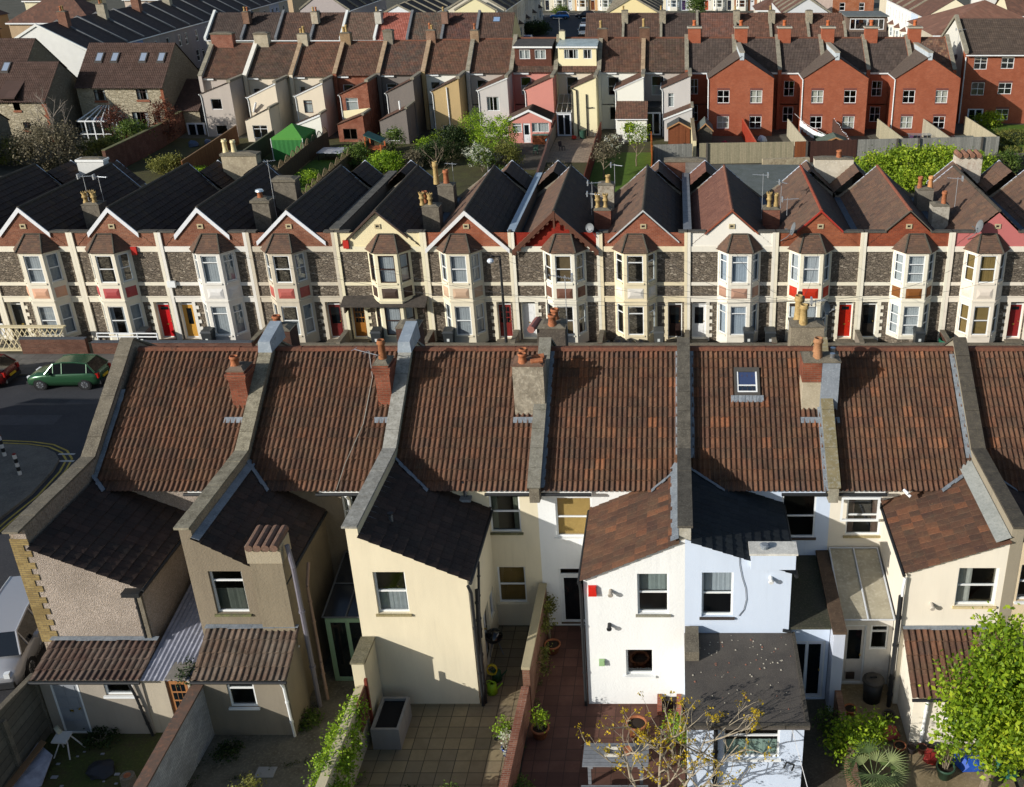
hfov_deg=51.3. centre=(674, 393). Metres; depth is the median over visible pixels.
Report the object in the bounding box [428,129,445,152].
shrub
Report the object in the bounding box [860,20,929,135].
terraced house
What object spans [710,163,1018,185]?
lane
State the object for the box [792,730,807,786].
washing line
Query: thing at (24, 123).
window
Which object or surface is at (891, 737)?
plant
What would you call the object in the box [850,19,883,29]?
window
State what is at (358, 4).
terraced house
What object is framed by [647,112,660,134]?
door
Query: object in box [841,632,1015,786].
yard
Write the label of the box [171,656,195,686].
creeper
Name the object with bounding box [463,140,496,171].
shrub
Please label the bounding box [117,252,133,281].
window
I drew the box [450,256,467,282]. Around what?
window
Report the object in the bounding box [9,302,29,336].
door
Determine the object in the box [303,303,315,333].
window
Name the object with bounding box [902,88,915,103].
window
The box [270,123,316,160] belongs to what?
gazebo
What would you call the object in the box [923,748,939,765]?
bucket
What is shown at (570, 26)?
side street
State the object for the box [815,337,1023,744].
terraced house
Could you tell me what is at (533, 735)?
weeds
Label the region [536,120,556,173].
garden wall
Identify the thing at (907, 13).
terraced house
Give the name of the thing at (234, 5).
terraced house
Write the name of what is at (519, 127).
window
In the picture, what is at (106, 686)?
window
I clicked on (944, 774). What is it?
plant pot
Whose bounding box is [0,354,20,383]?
parked car
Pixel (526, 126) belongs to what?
door
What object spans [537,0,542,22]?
terraced house
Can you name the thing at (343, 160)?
garden fence
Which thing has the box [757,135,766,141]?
garden item
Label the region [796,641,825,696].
door
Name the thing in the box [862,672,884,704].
dustbin
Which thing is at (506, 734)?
shrub
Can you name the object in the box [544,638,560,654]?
plant pot
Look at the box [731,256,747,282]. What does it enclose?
window
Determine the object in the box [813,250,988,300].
telephone wire
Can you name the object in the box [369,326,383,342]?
wheelie bin
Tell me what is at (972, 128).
garden fence
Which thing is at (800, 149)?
lane fence
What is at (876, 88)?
window
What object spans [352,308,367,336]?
door
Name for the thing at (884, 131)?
garden fence
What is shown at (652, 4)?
terraced house
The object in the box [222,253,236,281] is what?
window
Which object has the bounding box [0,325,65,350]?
trellis
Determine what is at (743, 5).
terraced house
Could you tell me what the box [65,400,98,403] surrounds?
road patch
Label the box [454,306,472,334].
window
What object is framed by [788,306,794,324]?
window
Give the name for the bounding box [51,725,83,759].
folding chair
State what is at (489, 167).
garden fence
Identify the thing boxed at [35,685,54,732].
fence post
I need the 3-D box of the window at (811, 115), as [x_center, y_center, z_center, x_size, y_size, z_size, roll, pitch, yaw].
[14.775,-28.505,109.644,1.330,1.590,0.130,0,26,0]
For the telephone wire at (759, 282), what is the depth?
49.90 m
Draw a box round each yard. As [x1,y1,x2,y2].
[41,732,162,786]
[186,652,354,786]
[495,143,544,169]
[696,136,951,156]
[725,699,846,786]
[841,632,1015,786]
[1017,758,1023,783]
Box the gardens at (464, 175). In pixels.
[38,138,696,195]
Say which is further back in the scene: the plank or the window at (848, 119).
the window at (848, 119)
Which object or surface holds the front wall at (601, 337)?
on the ground at (12, 8)
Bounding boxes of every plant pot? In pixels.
[120,770,136,786]
[531,721,548,739]
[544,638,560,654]
[623,746,631,755]
[626,715,646,739]
[845,703,856,717]
[882,709,894,721]
[893,740,906,753]
[907,743,917,754]
[917,743,927,754]
[927,743,937,749]
[936,760,955,780]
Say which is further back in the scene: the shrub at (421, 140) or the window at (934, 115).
the window at (934, 115)
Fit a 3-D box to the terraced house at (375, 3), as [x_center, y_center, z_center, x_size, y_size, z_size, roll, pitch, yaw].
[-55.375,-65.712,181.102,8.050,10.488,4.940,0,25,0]
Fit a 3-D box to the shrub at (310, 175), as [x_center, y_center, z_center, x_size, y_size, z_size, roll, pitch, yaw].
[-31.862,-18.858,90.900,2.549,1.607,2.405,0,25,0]
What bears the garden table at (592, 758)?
on the patio at (554, 758)
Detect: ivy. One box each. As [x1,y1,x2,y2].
[301,689,372,786]
[536,592,557,676]
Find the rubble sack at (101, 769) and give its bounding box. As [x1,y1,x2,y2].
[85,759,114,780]
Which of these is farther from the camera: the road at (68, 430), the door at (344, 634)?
the road at (68, 430)
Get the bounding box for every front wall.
[250,330,261,345]
[255,343,1021,345]
[335,330,350,343]
[425,330,434,343]
[510,330,519,343]
[598,330,603,343]
[685,330,689,336]
[771,336,776,343]
[854,330,864,343]
[939,330,949,341]
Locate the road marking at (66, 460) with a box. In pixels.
[59,460,74,461]
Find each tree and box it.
[25,84,72,164]
[421,140,450,176]
[574,690,776,786]
[589,130,624,178]
[620,120,650,165]
[916,601,1023,786]
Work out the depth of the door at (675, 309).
59.25 m
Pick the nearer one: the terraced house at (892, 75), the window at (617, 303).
the window at (617, 303)
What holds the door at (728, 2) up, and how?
in the terraced house at (722, 5)
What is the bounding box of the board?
[13,743,52,786]
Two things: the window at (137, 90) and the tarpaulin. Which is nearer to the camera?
the tarpaulin
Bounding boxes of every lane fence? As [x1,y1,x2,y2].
[653,144,691,164]
[699,142,793,163]
[794,141,805,156]
[807,140,856,161]
[857,136,999,158]
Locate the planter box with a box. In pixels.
[370,697,411,749]
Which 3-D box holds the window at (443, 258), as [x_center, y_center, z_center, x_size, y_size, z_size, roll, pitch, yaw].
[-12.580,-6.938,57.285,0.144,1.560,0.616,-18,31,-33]
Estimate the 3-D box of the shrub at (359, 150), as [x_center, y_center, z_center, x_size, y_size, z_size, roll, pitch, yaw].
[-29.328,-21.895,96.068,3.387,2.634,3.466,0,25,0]
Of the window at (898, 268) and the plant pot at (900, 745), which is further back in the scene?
the window at (898, 268)
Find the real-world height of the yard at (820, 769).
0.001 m
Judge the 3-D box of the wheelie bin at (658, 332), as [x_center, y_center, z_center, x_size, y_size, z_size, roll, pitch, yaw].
[-0.900,-3.098,58.361,0.620,1.138,0.818,0,25,0]
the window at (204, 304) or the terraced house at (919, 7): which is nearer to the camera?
the window at (204, 304)
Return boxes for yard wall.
[0,673,50,786]
[133,685,214,786]
[315,686,370,786]
[350,637,382,717]
[499,686,530,786]
[521,583,547,710]
[833,690,860,786]
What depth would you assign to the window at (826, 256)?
57.43 m
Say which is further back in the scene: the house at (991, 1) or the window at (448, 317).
the house at (991, 1)
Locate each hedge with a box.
[853,140,1000,192]
[977,123,1007,153]
[993,128,1023,144]
[1004,145,1023,153]
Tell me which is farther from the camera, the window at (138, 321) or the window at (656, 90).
the window at (656, 90)
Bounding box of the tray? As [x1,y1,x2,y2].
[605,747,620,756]
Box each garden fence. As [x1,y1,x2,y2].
[181,125,239,168]
[244,130,274,159]
[273,127,329,174]
[301,131,374,192]
[487,141,505,170]
[584,122,601,179]
[651,131,652,166]
[742,118,756,141]
[787,119,806,145]
[832,119,850,139]
[876,119,902,138]
[922,119,948,137]
[963,116,999,148]
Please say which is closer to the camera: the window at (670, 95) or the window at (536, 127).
the window at (536, 127)
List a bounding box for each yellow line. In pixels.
[0,440,72,531]
[0,442,66,526]
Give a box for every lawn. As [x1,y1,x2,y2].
[294,160,338,191]
[589,152,650,191]
[981,125,1023,148]
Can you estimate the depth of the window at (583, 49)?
110.88 m
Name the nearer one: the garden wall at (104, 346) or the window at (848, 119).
the garden wall at (104, 346)
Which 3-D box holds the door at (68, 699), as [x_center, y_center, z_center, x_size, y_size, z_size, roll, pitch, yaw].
[-18.010,9.378,31.174,0.820,1.930,0.100,0,26,0]
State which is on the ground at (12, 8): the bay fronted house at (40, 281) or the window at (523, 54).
the bay fronted house at (40, 281)
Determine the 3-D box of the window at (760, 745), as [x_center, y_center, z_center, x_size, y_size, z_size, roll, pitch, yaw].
[2.075,9.559,28.565,1.670,1.090,0.274,0,26,0]
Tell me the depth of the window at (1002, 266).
57.47 m
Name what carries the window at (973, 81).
in the brick flats at (994, 41)
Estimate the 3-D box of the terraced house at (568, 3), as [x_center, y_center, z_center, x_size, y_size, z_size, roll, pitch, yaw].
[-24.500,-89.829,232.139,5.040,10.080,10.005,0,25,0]
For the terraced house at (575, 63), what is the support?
on the ground at (12, 8)
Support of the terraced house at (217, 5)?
on the ground at (12, 8)
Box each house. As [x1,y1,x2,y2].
[0,10,11,37]
[0,38,66,127]
[0,61,85,142]
[0,113,11,164]
[0,156,108,343]
[0,160,145,343]
[1,314,299,736]
[5,0,109,37]
[14,6,98,76]
[21,0,105,9]
[54,17,125,50]
[67,139,261,339]
[74,0,144,42]
[74,43,204,134]
[93,10,160,42]
[111,0,175,42]
[122,0,156,6]
[127,3,194,63]
[143,0,206,67]
[157,0,210,59]
[157,160,302,339]
[179,319,424,736]
[181,0,219,29]
[186,32,252,136]
[199,0,237,11]
[204,10,243,46]
[217,0,248,11]
[233,0,260,11]
[240,7,281,42]
[242,31,297,141]
[245,160,396,342]
[249,0,270,11]
[264,0,279,11]
[272,0,288,11]
[274,10,311,41]
[287,0,307,11]
[288,26,339,136]
[299,0,357,11]
[310,7,344,40]
[332,24,382,141]
[333,160,461,342]
[335,0,365,11]
[339,10,375,39]
[345,273,573,705]
[359,0,372,11]
[370,0,380,11]
[373,7,410,39]
[376,29,426,143]
[379,0,386,11]
[384,3,421,11]
[399,0,433,11]
[406,0,441,11]
[406,10,441,39]
[421,23,469,131]
[422,160,541,342]
[424,0,447,11]
[435,0,451,10]
[440,7,477,38]
[447,0,509,11]
[454,0,497,11]
[465,23,513,136]
[476,10,520,37]
[498,0,514,11]
[506,34,557,142]
[507,0,517,19]
[511,160,621,342]
[516,0,523,36]
[521,0,525,33]
[524,0,530,30]
[528,0,531,20]
[531,0,536,21]
[534,0,537,19]
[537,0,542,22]
[537,337,692,714]
[540,0,551,10]
[552,0,574,10]
[553,27,599,135]
[575,0,597,10]
[585,13,621,36]
[597,0,612,10]
[597,20,647,141]
[599,157,706,342]
[605,0,658,12]
[607,0,659,12]
[609,0,662,8]
[610,0,662,5]
[621,6,659,36]
[639,18,693,140]
[659,6,695,36]
[666,0,688,10]
[680,160,798,342]
[684,20,741,135]
[684,294,841,786]
[689,0,710,10]
[696,10,733,36]
[711,0,733,10]
[731,20,777,135]
[733,6,769,36]
[734,0,756,10]
[753,0,771,12]
[763,149,864,342]
[768,6,807,36]
[773,0,818,12]
[774,20,836,135]
[775,0,822,12]
[777,0,826,12]
[780,0,831,12]
[805,9,843,36]
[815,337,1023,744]
[816,0,832,11]
[817,20,869,135]
[829,162,963,342]
[832,0,851,12]
[839,11,888,36]
[851,0,873,22]
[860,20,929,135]
[879,0,886,13]
[886,0,891,22]
[888,0,899,36]
[893,0,911,36]
[899,0,923,36]
[903,20,960,135]
[907,0,1023,94]
[909,0,953,19]
[911,149,1023,343]
[916,0,963,17]
[968,346,1023,646]
[969,0,996,3]
[976,160,1023,229]
[995,0,1023,16]
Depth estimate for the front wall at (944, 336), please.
58.33 m
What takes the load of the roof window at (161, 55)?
in the house at (136, 78)
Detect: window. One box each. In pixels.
[0,62,11,72]
[23,122,30,131]
[23,256,45,282]
[37,306,59,334]
[45,252,62,281]
[59,303,76,333]
[93,90,107,102]
[94,52,104,62]
[95,256,116,282]
[103,685,134,698]
[108,306,129,334]
[109,52,119,62]
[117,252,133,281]
[129,303,144,330]
[132,112,150,131]
[136,89,149,101]
[138,52,148,62]
[156,52,166,62]
[194,254,200,280]
[200,256,220,282]
[204,304,209,325]
[209,571,251,616]
[211,306,231,334]
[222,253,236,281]
[227,685,260,709]
[232,303,246,333]
[252,125,267,137]
[265,254,271,280]
[272,256,292,282]
[281,306,300,334]
[294,253,307,281]
[303,100,313,112]
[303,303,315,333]
[342,496,352,517]
[345,98,358,109]
[369,253,375,280]
[374,572,411,616]
[377,308,381,325]
[378,256,396,282]
[384,308,400,334]
[399,252,410,281]
[406,308,414,318]
[441,253,446,280]
[446,304,451,325]
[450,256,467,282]
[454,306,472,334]
[471,253,480,281]
[476,303,485,333]
[487,97,499,110]
[489,496,523,534]
[490,591,492,618]
[492,17,500,21]
[497,567,528,605]
[513,123,521,132]
[519,50,529,58]
[521,77,530,93]
[532,123,548,131]
[535,50,545,58]
[545,253,550,280]
[555,256,571,282]
[555,498,591,539]
[557,306,573,334]
[564,49,577,58]
[576,253,583,281]
[578,303,585,333]
[583,49,591,58]
[616,253,621,280]
[617,303,623,333]
[624,650,655,678]
[627,256,642,282]
[628,306,643,334]
[636,574,670,616]
[648,253,654,281]
[649,303,654,333]
[652,76,663,94]
[668,93,673,106]
[699,573,734,619]
[716,114,728,129]
[717,88,729,103]
[719,303,725,333]
[720,253,726,281]
[720,730,780,761]
[730,306,746,334]
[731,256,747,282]
[731,367,763,401]
[749,114,761,129]
[750,88,762,103]
[751,303,756,331]
[752,253,758,281]
[782,496,816,539]
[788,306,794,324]
[790,253,798,281]
[803,256,819,282]
[807,306,816,316]
[810,114,822,129]
[811,88,823,103]
[821,305,825,330]
[824,253,829,280]
[842,114,854,129]
[843,88,856,103]
[843,496,881,537]
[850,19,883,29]
[869,107,879,121]
[869,625,888,648]
[871,81,881,95]
[888,303,898,333]
[893,253,903,281]
[899,114,912,129]
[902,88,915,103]
[902,306,919,334]
[907,256,924,282]
[923,303,928,330]
[927,253,933,281]
[933,114,945,129]
[934,88,948,103]
[952,568,998,608]
[957,303,968,333]
[964,252,975,281]
[971,80,985,94]
[971,306,990,334]
[973,56,987,68]
[978,256,996,282]
[991,304,997,332]
[996,107,1009,119]
[998,81,1012,93]
[999,253,1005,280]
[1001,56,1014,68]
[1013,568,1023,603]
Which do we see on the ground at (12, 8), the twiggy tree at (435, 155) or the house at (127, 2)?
the house at (127, 2)
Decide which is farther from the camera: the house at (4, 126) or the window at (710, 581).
the house at (4, 126)
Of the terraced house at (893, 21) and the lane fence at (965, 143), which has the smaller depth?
the lane fence at (965, 143)
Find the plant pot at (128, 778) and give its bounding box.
[120,770,136,786]
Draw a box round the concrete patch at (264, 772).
[254,767,277,777]
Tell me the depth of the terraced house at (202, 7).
160.17 m
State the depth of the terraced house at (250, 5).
173.94 m
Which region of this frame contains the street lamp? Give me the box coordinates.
[487,255,507,342]
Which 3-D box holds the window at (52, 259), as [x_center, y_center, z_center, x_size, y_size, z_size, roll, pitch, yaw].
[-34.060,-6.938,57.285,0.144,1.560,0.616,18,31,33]
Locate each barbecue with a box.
[485,628,503,657]
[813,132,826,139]
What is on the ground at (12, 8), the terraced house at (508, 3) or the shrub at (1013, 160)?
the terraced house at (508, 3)
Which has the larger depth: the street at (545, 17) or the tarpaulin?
the street at (545, 17)
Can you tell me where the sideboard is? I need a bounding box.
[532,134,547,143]
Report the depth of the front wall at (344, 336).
58.33 m
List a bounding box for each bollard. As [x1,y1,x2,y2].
[0,435,6,455]
[12,453,21,474]
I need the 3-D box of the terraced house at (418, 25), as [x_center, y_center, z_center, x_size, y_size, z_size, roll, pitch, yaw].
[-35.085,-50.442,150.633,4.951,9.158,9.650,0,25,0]
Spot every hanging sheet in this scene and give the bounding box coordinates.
[803,123,806,132]
[810,129,813,137]
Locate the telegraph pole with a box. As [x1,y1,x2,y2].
[789,291,809,305]
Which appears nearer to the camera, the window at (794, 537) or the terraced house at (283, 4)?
the window at (794, 537)
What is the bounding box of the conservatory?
[76,105,121,139]
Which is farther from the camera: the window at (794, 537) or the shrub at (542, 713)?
the window at (794, 537)
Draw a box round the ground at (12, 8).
[0,0,1023,786]
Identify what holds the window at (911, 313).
in the bay fronted house at (903, 247)
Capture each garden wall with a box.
[19,337,90,353]
[91,340,253,353]
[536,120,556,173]
[690,118,696,156]
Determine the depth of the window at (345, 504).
34.37 m
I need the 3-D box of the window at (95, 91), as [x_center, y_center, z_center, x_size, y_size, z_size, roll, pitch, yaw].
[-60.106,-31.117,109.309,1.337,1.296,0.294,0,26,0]
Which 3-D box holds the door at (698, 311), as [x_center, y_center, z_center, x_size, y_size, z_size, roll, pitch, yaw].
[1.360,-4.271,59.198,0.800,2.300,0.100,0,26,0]
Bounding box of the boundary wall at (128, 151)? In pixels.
[101,108,201,166]
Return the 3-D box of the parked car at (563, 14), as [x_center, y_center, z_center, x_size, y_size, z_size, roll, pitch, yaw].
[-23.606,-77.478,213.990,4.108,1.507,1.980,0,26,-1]
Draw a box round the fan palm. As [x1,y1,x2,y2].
[840,736,911,786]
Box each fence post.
[0,719,21,769]
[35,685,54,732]
[706,143,707,161]
[805,141,807,156]
[980,137,983,149]
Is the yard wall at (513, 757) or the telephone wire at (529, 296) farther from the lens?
the telephone wire at (529, 296)
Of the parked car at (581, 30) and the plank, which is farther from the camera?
the parked car at (581, 30)
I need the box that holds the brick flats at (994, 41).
[940,14,1023,122]
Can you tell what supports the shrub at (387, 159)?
on the gardens at (464, 175)
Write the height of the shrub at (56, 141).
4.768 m
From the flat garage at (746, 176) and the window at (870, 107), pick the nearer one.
the flat garage at (746, 176)
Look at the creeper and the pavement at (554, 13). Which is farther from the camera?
the pavement at (554, 13)
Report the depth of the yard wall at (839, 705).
30.39 m
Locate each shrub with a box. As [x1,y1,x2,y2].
[0,114,92,168]
[0,134,40,164]
[72,135,115,156]
[75,725,120,750]
[93,103,133,139]
[105,116,157,145]
[139,96,184,141]
[145,150,183,173]
[193,164,205,170]
[208,737,244,763]
[228,771,266,786]
[298,169,320,186]
[298,705,324,731]
[336,142,373,169]
[362,149,404,172]
[377,125,409,151]
[399,147,426,167]
[413,135,431,149]
[413,139,449,165]
[425,123,474,159]
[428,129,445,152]
[438,776,458,786]
[457,106,488,152]
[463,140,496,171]
[466,113,521,156]
[481,141,524,169]
[489,712,512,740]
[497,728,510,758]
[513,773,534,786]
[524,18,553,35]
[525,704,549,733]
[550,3,571,13]
[660,709,686,747]
[685,0,710,12]
[812,704,838,738]
[817,705,898,765]
[930,737,962,768]
[970,108,1006,127]
[995,148,1023,174]
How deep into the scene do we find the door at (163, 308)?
59.25 m
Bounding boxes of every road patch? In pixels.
[0,415,61,424]
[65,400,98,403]
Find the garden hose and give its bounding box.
[486,663,496,674]
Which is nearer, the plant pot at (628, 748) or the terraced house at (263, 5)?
the plant pot at (628, 748)
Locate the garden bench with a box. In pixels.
[581,785,647,786]
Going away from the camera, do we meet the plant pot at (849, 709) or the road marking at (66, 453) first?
the plant pot at (849, 709)
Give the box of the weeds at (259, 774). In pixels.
[185,702,317,786]
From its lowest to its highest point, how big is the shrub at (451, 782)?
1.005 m
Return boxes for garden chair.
[533,145,537,154]
[558,141,564,150]
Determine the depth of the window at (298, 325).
58.22 m
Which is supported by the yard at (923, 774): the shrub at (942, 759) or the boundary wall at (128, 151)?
the shrub at (942, 759)
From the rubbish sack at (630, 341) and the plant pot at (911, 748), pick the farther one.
the rubbish sack at (630, 341)
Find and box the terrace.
[547,136,595,161]
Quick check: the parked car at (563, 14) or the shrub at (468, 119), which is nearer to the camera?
the shrub at (468, 119)
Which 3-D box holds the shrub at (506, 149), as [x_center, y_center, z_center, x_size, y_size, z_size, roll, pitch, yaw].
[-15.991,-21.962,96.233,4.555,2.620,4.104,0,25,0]
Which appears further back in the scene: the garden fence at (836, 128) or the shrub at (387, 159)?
the garden fence at (836, 128)
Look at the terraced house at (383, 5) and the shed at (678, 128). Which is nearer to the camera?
the shed at (678, 128)
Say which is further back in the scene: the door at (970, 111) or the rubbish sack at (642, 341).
the door at (970, 111)
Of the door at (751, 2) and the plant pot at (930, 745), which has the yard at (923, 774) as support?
the plant pot at (930, 745)
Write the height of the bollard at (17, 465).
1.060 m
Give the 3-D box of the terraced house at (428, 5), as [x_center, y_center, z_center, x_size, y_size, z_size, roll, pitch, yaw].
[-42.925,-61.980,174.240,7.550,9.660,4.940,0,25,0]
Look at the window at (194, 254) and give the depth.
57.48 m
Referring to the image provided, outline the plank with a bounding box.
[5,740,45,786]
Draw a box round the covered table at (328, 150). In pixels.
[316,147,348,160]
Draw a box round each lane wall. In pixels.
[762,157,809,164]
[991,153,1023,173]
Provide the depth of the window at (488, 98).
108.82 m
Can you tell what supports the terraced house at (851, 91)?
on the ground at (12, 8)
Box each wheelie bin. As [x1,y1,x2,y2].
[135,326,151,339]
[199,326,215,339]
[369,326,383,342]
[442,326,455,342]
[653,326,663,342]
[743,326,754,342]
[764,326,775,342]
[912,326,925,342]
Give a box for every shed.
[667,117,690,143]
[697,116,712,147]
[816,132,847,140]
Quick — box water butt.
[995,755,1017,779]
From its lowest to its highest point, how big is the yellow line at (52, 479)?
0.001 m
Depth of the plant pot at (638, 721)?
31.38 m
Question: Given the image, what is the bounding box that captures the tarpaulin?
[952,746,986,771]
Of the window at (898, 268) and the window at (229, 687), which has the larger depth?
the window at (898, 268)
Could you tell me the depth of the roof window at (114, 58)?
110.34 m
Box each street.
[531,16,584,36]
[543,15,878,19]
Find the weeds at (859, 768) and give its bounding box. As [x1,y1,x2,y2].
[801,711,911,783]
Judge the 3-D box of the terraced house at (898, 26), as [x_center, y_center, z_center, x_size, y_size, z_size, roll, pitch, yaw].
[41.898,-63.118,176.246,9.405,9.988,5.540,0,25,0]
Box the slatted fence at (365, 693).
[357,678,373,731]
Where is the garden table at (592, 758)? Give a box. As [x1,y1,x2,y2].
[582,743,648,783]
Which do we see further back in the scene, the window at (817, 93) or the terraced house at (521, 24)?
the terraced house at (521, 24)
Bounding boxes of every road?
[0,376,105,467]
[0,468,65,703]
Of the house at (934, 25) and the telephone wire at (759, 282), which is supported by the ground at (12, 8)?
the house at (934, 25)
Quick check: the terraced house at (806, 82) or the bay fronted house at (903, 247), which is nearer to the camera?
the bay fronted house at (903, 247)
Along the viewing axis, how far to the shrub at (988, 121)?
114.01 m
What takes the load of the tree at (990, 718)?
on the yard at (923, 774)
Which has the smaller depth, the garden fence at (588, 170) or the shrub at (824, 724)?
the shrub at (824, 724)
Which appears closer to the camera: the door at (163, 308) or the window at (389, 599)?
the window at (389, 599)
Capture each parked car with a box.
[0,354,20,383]
[0,576,44,689]
[26,354,110,389]
[549,11,569,18]
[575,10,594,18]
[577,24,585,36]
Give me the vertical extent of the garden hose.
0.425 m
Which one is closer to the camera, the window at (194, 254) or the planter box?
the planter box
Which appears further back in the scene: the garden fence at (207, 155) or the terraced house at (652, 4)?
the terraced house at (652, 4)
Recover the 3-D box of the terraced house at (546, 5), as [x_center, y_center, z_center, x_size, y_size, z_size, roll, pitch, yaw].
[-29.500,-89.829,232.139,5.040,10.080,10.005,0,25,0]
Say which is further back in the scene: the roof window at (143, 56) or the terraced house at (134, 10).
the terraced house at (134, 10)
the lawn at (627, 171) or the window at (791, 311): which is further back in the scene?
the lawn at (627, 171)
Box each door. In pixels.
[0,317,5,336]
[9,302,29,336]
[50,685,91,732]
[156,302,174,336]
[165,681,187,712]
[180,302,198,336]
[186,123,206,134]
[325,618,361,680]
[327,302,342,336]
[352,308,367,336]
[483,612,487,652]
[497,302,512,336]
[521,302,536,336]
[523,123,530,142]
[545,1,549,9]
[557,113,571,135]
[559,569,584,621]
[568,1,571,9]
[591,1,594,9]
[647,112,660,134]
[668,302,681,336]
[673,129,684,143]
[682,1,685,9]
[692,302,705,336]
[701,131,708,142]
[727,0,731,9]
[750,1,753,9]
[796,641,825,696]
[837,302,852,336]
[841,625,866,682]
[861,302,876,336]
[967,109,983,121]
[1006,302,1022,336]
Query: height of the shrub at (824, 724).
1.006 m
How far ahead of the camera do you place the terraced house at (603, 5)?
229.31 m
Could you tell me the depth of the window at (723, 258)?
57.38 m
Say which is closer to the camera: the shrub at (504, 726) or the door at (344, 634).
the shrub at (504, 726)
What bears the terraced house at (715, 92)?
on the ground at (12, 8)
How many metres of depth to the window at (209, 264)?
57.05 m
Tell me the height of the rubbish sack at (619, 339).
0.422 m
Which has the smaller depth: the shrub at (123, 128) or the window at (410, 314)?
the window at (410, 314)
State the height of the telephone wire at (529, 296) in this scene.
2.835 m
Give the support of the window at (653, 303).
in the bay fronted house at (651, 211)
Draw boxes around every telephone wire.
[222,251,794,305]
[302,249,789,303]
[475,249,757,300]
[564,250,785,300]
[649,250,793,300]
[733,249,793,299]
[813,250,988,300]
[842,270,1023,300]
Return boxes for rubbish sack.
[613,336,625,342]
[625,339,635,342]
[637,339,649,342]
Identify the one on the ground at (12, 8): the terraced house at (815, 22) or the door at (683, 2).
the terraced house at (815, 22)
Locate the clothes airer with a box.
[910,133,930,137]
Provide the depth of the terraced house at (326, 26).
147.08 m
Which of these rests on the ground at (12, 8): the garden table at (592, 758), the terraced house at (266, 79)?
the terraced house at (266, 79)
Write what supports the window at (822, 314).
in the bay fronted house at (815, 219)
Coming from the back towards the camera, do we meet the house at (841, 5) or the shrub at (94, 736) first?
the house at (841, 5)
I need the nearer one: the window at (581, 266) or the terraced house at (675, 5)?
the window at (581, 266)
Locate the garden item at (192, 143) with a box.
[188,140,198,146]
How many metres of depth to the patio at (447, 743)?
31.24 m
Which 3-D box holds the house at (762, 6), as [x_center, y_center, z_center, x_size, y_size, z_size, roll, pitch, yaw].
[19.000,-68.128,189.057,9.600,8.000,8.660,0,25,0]
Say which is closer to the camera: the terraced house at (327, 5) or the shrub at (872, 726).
the shrub at (872, 726)
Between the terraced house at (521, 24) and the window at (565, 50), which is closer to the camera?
the window at (565, 50)
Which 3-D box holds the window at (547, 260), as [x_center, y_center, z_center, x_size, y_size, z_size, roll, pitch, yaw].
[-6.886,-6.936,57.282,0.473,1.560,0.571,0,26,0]
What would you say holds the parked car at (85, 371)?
on the road at (68, 430)
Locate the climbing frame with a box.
[363,131,386,156]
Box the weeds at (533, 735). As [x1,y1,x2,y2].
[355,679,686,785]
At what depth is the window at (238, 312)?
58.67 m
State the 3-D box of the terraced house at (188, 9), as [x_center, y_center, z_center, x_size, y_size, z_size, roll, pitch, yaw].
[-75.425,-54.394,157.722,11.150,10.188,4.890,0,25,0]
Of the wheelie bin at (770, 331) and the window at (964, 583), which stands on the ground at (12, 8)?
the wheelie bin at (770, 331)
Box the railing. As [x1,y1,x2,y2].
[96,333,158,339]
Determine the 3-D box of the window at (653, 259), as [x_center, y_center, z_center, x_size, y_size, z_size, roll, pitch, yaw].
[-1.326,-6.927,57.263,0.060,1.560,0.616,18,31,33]
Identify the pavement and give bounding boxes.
[0,444,58,519]
[6,354,113,375]
[543,13,578,14]
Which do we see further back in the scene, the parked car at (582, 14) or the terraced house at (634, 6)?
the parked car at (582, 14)
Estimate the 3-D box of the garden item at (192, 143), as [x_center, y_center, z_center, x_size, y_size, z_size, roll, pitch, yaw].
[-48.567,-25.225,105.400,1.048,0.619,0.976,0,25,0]
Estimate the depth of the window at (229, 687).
31.03 m
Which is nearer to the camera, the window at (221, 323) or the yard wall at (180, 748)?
the yard wall at (180, 748)
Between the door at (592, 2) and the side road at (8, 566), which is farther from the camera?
the door at (592, 2)
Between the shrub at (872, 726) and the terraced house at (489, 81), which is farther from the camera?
the terraced house at (489, 81)
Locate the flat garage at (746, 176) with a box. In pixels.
[721,165,812,195]
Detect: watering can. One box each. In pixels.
[486,680,502,695]
[490,667,506,682]
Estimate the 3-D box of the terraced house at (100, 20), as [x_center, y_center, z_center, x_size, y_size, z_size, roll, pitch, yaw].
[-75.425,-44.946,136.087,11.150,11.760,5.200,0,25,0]
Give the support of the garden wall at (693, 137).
on the gardens at (464, 175)
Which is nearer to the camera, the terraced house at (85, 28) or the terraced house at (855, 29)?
the terraced house at (85, 28)
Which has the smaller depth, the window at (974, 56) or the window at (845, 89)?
the window at (845, 89)
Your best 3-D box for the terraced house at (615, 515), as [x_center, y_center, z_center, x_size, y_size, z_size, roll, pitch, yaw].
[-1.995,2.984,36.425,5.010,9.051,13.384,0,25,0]
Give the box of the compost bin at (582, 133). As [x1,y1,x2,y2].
[579,129,585,138]
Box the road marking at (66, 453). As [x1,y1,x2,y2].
[58,453,75,454]
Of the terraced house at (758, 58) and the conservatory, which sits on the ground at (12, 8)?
the terraced house at (758, 58)
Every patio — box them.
[353,626,529,786]
[520,626,684,786]
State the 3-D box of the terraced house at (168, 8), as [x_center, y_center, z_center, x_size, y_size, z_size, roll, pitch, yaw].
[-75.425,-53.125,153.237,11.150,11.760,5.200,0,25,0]
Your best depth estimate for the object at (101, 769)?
30.08 m

